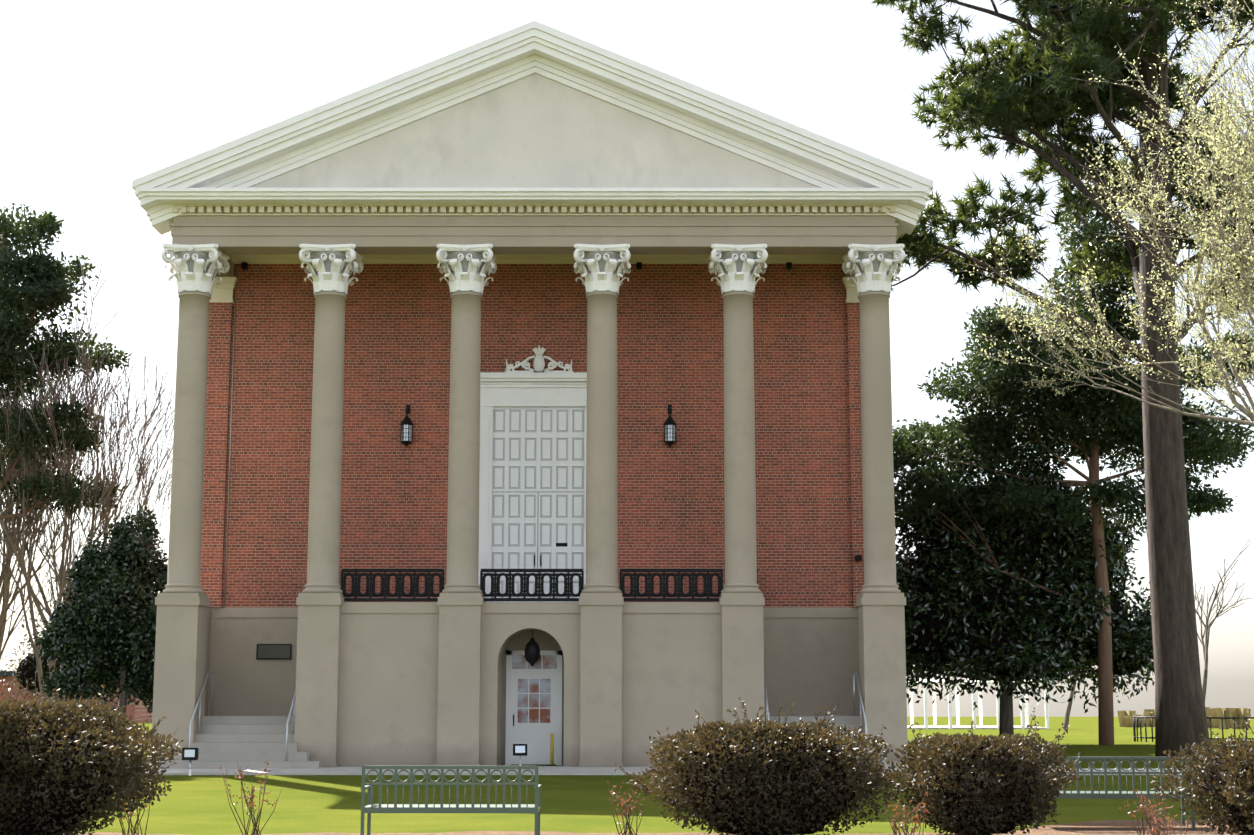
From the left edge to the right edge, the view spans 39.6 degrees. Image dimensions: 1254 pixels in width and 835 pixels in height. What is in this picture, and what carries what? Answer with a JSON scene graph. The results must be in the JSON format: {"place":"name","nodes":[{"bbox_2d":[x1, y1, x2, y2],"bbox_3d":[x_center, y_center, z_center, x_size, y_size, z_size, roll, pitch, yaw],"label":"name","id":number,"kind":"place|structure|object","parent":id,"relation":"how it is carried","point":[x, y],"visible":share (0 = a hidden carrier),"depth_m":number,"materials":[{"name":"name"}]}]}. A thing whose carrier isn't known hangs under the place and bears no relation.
{"place":"outdoors","nodes":[
{"label":"outdoors","id":0,"kind":"place"},
{"bbox_2d":[0,0,1253,716],"label":"sky","id":1,"kind":"structure","parent":0,"point":[98,97],"materials":[{"name":"white"}]},
{"bbox_2d":[73,717,1253,834],"bbox_3d":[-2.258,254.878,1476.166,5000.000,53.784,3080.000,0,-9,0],"label":"ground","id":2,"kind":"structure","parent":0,"point":[194,805],"depth_m":26.27,"materials":[{"name":"green plant"}]},
{"bbox_2d":[0,561,48,621],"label":"bare tree","id":3,"kind":"object","parent":2,"relation":"on","point":[24,600],"visible":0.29,"depth_m":157.83,"materials":[{"name":"grey plant"}]},
{"bbox_2d":[2,544,82,629],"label":"bare tree","id":4,"kind":"object","parent":2,"relation":"on","point":[47,579],"visible":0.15,"depth_m":131.49,"materials":[{"name":"grey plant"}]},
{"bbox_2d":[0,310,120,658],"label":"crape myrtle","id":5,"kind":"object","parent":2,"relation":"on","point":[6,592],"visible":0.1,"depth_m":48.52,"materials":[{"name":"brown plant"}]},
{"bbox_2d":[0,203,131,518],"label":"cedar","id":6,"kind":"object","parent":2,"relation":"on","point":[44,284],"visible":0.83,"depth_m":46.23,"materials":[{"name":"green plant"}]},
{"bbox_2d":[0,559,135,705],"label":"bare shrub","id":7,"kind":"object","parent":2,"relation":"on","point":[26,668],"visible":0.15,"depth_m":56.70,"materials":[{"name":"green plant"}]},
{"bbox_2d":[0,671,152,722],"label":"brick building","id":8,"kind":"structure","parent":2,"relation":"on","point":[133,710],"depth_m":220.02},
{"bbox_2d":[0,249,174,701],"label":"crape myrtle","id":9,"kind":"object","parent":2,"relation":"on","point":[105,518],"visible":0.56,"depth_m":46.45,"materials":[{"name":"brown plant"}]},
{"bbox_2d":[33,505,167,722],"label":"evergreen tree","id":10,"kind":"object","parent":2,"relation":"on","point":[111,626],"visible":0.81,"depth_m":40.23,"materials":[{"name":"green plant"}]},
{"bbox_2d":[182,748,198,775],"bbox_3d":[-8.523,6.718,34.005,0.300,0.540,0.185,0,-9,0],"label":"sign","id":11,"kind":"object","parent":2,"relation":"on","point":[190,754],"visible":0.98,"depth_m":33.94,"materials":[{"name":"black metal"}]},
{"bbox_2d":[149,597,907,768],"bbox_3d":[-2.054,5.792,38.071,16.000,3.600,3.850,0,-9,0],"label":"podium","id":12,"kind":"object","parent":2,"relation":"on","point":[398,683],"visible":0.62,"depth_m":37.08,"materials":[{"name":"grey paint"}]},
{"bbox_2d":[157,292,903,598],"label":"columns","id":13,"kind":"structure","parent":12,"relation":"on","point":[185,536],"depth_m":37.80,"materials":[{"name":"grey paint"}]},
{"bbox_2d":[161,244,229,295],"bbox_3d":[-9.578,-3.212,38.663,1.278,1.020,1.278,0,-9,0],"label":"capital","id":14,"kind":"object","parent":13,"relation":"on","point":[195,267],"visible":1,"depth_m":38.28,"materials":[{"name":"grey stone"}]},
{"bbox_2d":[299,244,362,294],"bbox_3d":[-6.568,-3.212,38.664,1.278,1.020,1.278,0,-9,0],"label":"capital","id":15,"kind":"object","parent":13,"relation":"on","point":[328,267],"visible":0.98,"depth_m":38.28,"materials":[{"name":"grey stone"}]},
{"bbox_2d":[436,244,496,294],"bbox_3d":[-3.558,-3.212,38.664,1.278,1.020,1.278,0,-9,0],"label":"capital","id":16,"kind":"object","parent":13,"relation":"on","point":[465,268],"visible":1,"depth_m":38.28,"materials":[{"name":"grey stone"}]},
{"bbox_2d":[573,244,630,294],"bbox_3d":[-0.548,-3.212,38.664,1.278,1.020,1.278,0,-9,0],"label":"capital","id":17,"kind":"object","parent":13,"relation":"on","point":[602,270],"visible":1,"depth_m":38.27,"materials":[{"name":"grey stone"}]},
{"bbox_2d":[708,244,767,294],"bbox_3d":[2.462,-3.212,38.665,1.278,1.020,1.278,0,-9,0],"label":"capital","id":18,"kind":"object","parent":13,"relation":"on","point":[740,268],"visible":0.98,"depth_m":38.28,"materials":[{"name":"grey stone"}]},
{"bbox_2d":[842,244,904,294],"bbox_3d":[5.472,-3.212,38.665,1.278,1.020,1.278,0,-9,0],"label":"capital","id":19,"kind":"object","parent":13,"relation":"on","point":[873,268],"visible":1,"depth_m":38.28,"materials":[{"name":"grey stone"}]},
{"bbox_2d":[524,630,539,665],"bbox_3d":[-2.054,5.001,37.762,0.340,0.790,0.340,0,-9,0],"label":"hanging lantern","id":20,"kind":"object","parent":12,"relation":"attached to","point":[532,652],"visible":1,"depth_m":37.64,"materials":[{"name":"black metal"}]},
{"bbox_2d":[505,651,561,765],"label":"ground floor door","id":21,"kind":"structure","parent":12,"relation":"in","point":[534,708],"depth_m":38.45,"materials":[{"name":"paint"}]},
{"bbox_2d":[341,569,757,600],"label":"railings","id":22,"kind":"object","parent":12,"relation":"on","point":[524,593],"visible":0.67,"depth_m":37.59,"materials":[{"name":"black metal"}]},
{"bbox_2d":[200,254,863,606],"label":"brick wall","id":23,"kind":"structure","parent":2,"relation":"on","point":[670,351],"depth_m":40.61,"materials":[{"name":"brick"}]},
{"bbox_2d":[400,405,412,445],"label":"wall lantern","id":24,"kind":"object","parent":23,"relation":"attached to","point":[406,424],"depth_m":40.26,"materials":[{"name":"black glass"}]},
{"bbox_2d":[188,262,866,760],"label":"wall fittings","id":25,"kind":"object","parent":23,"relation":"attached to","point":[274,652],"depth_m":39.71,"materials":[{"name":"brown metal"}]},
{"bbox_2d":[138,188,926,273],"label":"entablature","id":26,"kind":"structure","parent":23,"relation":"on","point":[229,221],"depth_m":38.41,"materials":[{"name":"grey paint"}]},
{"bbox_2d":[133,186,931,243],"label":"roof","id":27,"kind":"structure","parent":26,"relation":"on","point":[901,235],"depth_m":41.82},
{"bbox_2d":[132,21,933,234],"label":"pediment","id":28,"kind":"structure","parent":26,"relation":"on","point":[534,104],"depth_m":38.64,"materials":[{"name":"paint"}]},
{"bbox_2d":[478,345,586,601],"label":"stage door","id":29,"kind":"structure","parent":23,"relation":"attached to","point":[532,488],"depth_m":40.35,"materials":[{"name":"grey wood"}]},
{"bbox_2d":[664,405,675,445],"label":"wall lantern","id":30,"kind":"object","parent":23,"relation":"attached to","point":[669,431],"depth_m":40.26,"materials":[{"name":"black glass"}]},
{"bbox_2d":[63,820,1241,834],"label":"path","id":31,"kind":"structure","parent":2,"relation":"on","point":[1113,827],"depth_m":20.86,"materials":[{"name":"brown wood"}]},
{"bbox_2d":[0,670,183,834],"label":"bush","id":32,"kind":"object","parent":31,"relation":"on","point":[64,769],"visible":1,"depth_m":18.76,"materials":[{"name":"green plant"}]},
{"bbox_2d":[117,783,151,834],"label":"rose bush","id":33,"kind":"object","parent":31,"relation":"on","point":[137,824],"visible":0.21,"depth_m":20.35,"materials":[{"name":"brown plant"}]},
{"bbox_2d":[219,761,283,834],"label":"rose bush","id":34,"kind":"object","parent":31,"relation":"on","point":[251,798],"visible":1,"depth_m":20.26,"materials":[{"name":"brown plant"}]},
{"bbox_2d":[360,766,540,834],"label":"bench","id":35,"kind":"object","parent":31,"relation":"on","point":[426,807],"visible":1,"depth_m":19.09,"materials":[{"name":"grey paint"}]},
{"bbox_2d":[607,780,648,834],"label":"rose bush","id":36,"kind":"object","parent":31,"relation":"on","point":[628,811],"visible":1,"depth_m":20.35,"materials":[{"name":"brown plant"}]},
{"bbox_2d":[615,697,908,834],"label":"bush","id":37,"kind":"object","parent":31,"relation":"on","point":[758,776],"visible":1,"depth_m":19.51,"materials":[{"name":"green plant"}]},
{"bbox_2d":[879,792,928,834],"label":"rose bush","id":38,"kind":"object","parent":31,"relation":"on","point":[906,822],"visible":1,"depth_m":18.38,"materials":[{"name":"brown plant"}]},
{"bbox_2d":[883,707,1081,834],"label":"bush","id":39,"kind":"object","parent":31,"relation":"on","point":[970,784],"visible":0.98,"depth_m":19.72,"materials":[{"name":"green plant"}]},
{"bbox_2d":[1034,756,1194,828],"bbox_3d":[6.017,4.668,21.738,1.955,0.880,0.560,-1,-9,4],"label":"bench","id":40,"kind":"object","parent":31,"relation":"on","point":[1099,794],"visible":0.71,"depth_m":21.50,"materials":[{"name":"grey paint"}]},
{"bbox_2d":[1118,789,1165,834],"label":"rose bush","id":41,"kind":"object","parent":31,"relation":"on","point":[1143,805],"visible":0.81,"depth_m":19.93,"materials":[{"name":"brown plant"}]},
{"bbox_2d":[1137,792,1189,834],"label":"rose bush","id":42,"kind":"object","parent":31,"relation":"on","point":[1159,825],"visible":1,"depth_m":18.08,"materials":[{"name":"brown plant"}]},
{"bbox_2d":[1144,717,1253,834],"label":"bush","id":43,"kind":"object","parent":31,"relation":"on","point":[1227,781],"visible":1,"depth_m":18.80,"materials":[{"name":"brown plant"}]},
{"bbox_2d":[906,679,1050,728],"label":"white pergola","id":44,"kind":"object","parent":2,"relation":"on","point":[981,726],"visible":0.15,"depth_m":120.20,"materials":[{"name":"paint"}]},
{"bbox_2d":[895,437,1154,735],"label":"magnolia","id":45,"kind":"object","parent":2,"relation":"on","point":[966,608],"visible":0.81,"depth_m":53.92,"materials":[{"name":"green plant"}]},
{"bbox_2d":[871,0,1253,759],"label":"pine","id":46,"kind":"object","parent":2,"relation":"on","point":[1035,90],"visible":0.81,"depth_m":42.98,"materials":[{"name":"green plant"}]},
{"bbox_2d":[1063,677,1076,729],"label":"bare tree","id":47,"kind":"object","parent":2,"relation":"on","point":[1067,715],"depth_m":111.03,"materials":[{"name":"grey plant"}]},
{"bbox_2d":[892,182,1253,744],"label":"cedar","id":48,"kind":"object","parent":2,"relation":"on","point":[982,438],"visible":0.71,"depth_m":53.56,"materials":[{"name":"green plant"}]},
{"bbox_2d":[955,0,1253,425],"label":"spring tree","id":49,"kind":"object","parent":2,"relation":"on","point":[1231,150],"visible":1,"depth_m":30.75,"materials":[{"name":"green plant"}]},
{"bbox_2d":[1133,716,1253,741],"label":"metal fence","id":50,"kind":"object","parent":2,"relation":"on","point":[1135,729],"visible":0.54,"depth_m":59.95,"materials":[{"name":"black"}]},
{"bbox_2d":[1193,539,1250,703],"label":"bare tree","id":51,"kind":"object","parent":2,"relation":"on","point":[1205,647],"visible":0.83,"depth_m":97.59,"materials":[{"name":"brown plant"}]},
{"bbox_2d":[140,766,1206,774],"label":"paving","id":52,"kind":"structure","parent":0,"point":[552,770],"depth_m":34.67,"materials":[{"name":"concrete"}]},
{"bbox_2d":[513,744,526,765],"bbox_3d":[-2.213,7.043,36.132,0.300,0.540,0.185,0,-9,0],"label":"sign","id":53,"kind":"object","parent":52,"relation":"on","point":[519,750],"visible":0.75,"depth_m":36.07,"materials":[{"name":"silver metal"}]},
{"bbox_2d":[1117,707,1250,728],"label":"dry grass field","id":54,"kind":"structure","parent":0,"point":[1125,718],"depth_m":129.43,"materials":[{"name":"plant"}]}
]}

